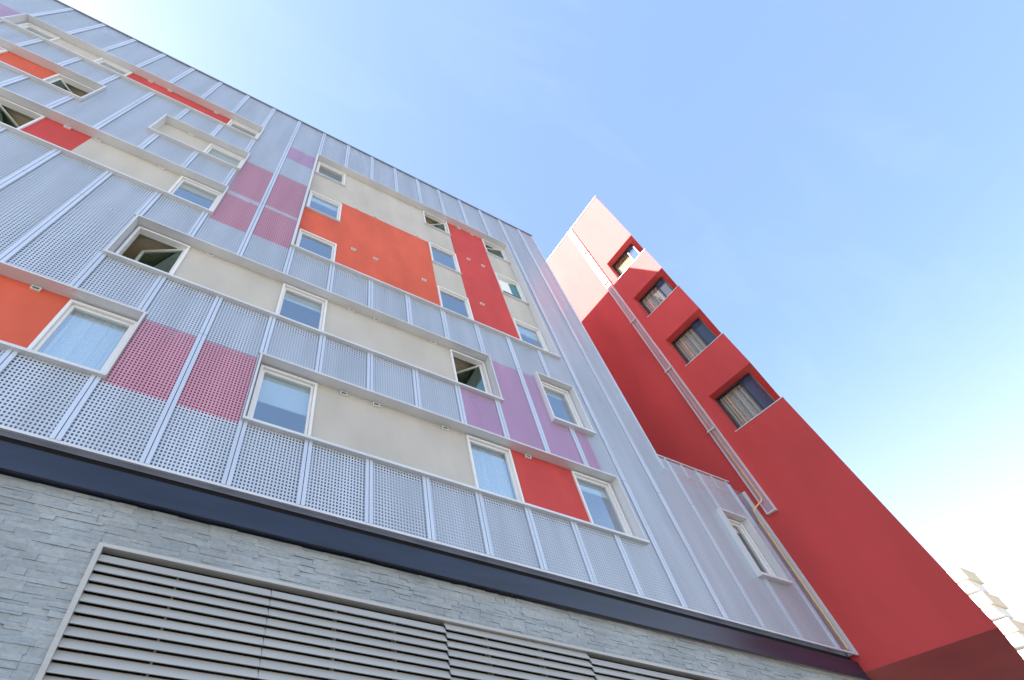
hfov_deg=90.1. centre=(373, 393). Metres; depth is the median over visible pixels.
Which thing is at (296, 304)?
window
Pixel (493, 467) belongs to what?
window
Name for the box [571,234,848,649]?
gas pipe
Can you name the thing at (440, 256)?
window
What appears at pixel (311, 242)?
window
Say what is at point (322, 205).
window
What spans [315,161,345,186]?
window
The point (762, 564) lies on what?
window
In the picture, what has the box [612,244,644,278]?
window
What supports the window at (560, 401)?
in the apartment building
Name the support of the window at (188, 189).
in the apartment building
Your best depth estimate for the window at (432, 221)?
18.18 m
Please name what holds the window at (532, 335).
in the apartment building
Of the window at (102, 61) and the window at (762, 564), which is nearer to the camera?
the window at (762, 564)
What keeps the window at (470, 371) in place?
in the apartment building
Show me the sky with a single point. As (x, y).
(837, 186)
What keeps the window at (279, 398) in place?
in the apartment building
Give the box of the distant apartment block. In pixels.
[947,567,1023,658]
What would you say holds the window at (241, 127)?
in the apartment building
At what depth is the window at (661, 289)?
18.27 m
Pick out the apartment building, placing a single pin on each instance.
(284, 396)
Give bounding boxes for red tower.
[547,196,1023,679]
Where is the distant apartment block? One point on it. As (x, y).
(991, 606)
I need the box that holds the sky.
[59,0,1023,622]
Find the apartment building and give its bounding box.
[0,0,870,679]
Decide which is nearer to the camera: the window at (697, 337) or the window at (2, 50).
the window at (2, 50)
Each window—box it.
[0,47,7,53]
[0,97,44,129]
[16,22,60,40]
[27,299,136,371]
[42,73,94,96]
[94,58,132,75]
[115,226,190,274]
[167,176,222,209]
[203,143,244,167]
[227,119,259,137]
[247,364,317,435]
[275,283,327,330]
[295,228,336,260]
[305,190,341,222]
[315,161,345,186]
[422,211,450,235]
[428,242,461,274]
[437,285,473,319]
[449,349,492,394]
[465,434,524,501]
[481,239,510,263]
[495,272,528,304]
[512,318,548,350]
[541,381,583,426]
[571,471,632,535]
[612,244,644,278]
[639,277,679,316]
[672,318,723,366]
[715,373,782,431]
[727,518,775,575]
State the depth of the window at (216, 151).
14.05 m
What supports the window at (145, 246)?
in the apartment building
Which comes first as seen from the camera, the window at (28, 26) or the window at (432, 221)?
the window at (28, 26)
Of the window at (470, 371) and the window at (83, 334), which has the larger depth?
the window at (470, 371)
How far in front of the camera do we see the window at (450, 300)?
14.24 m
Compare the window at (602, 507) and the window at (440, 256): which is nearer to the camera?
the window at (602, 507)
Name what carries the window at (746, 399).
in the red tower
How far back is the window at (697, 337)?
16.10 m
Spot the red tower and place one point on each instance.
(898, 601)
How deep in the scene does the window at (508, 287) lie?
16.63 m

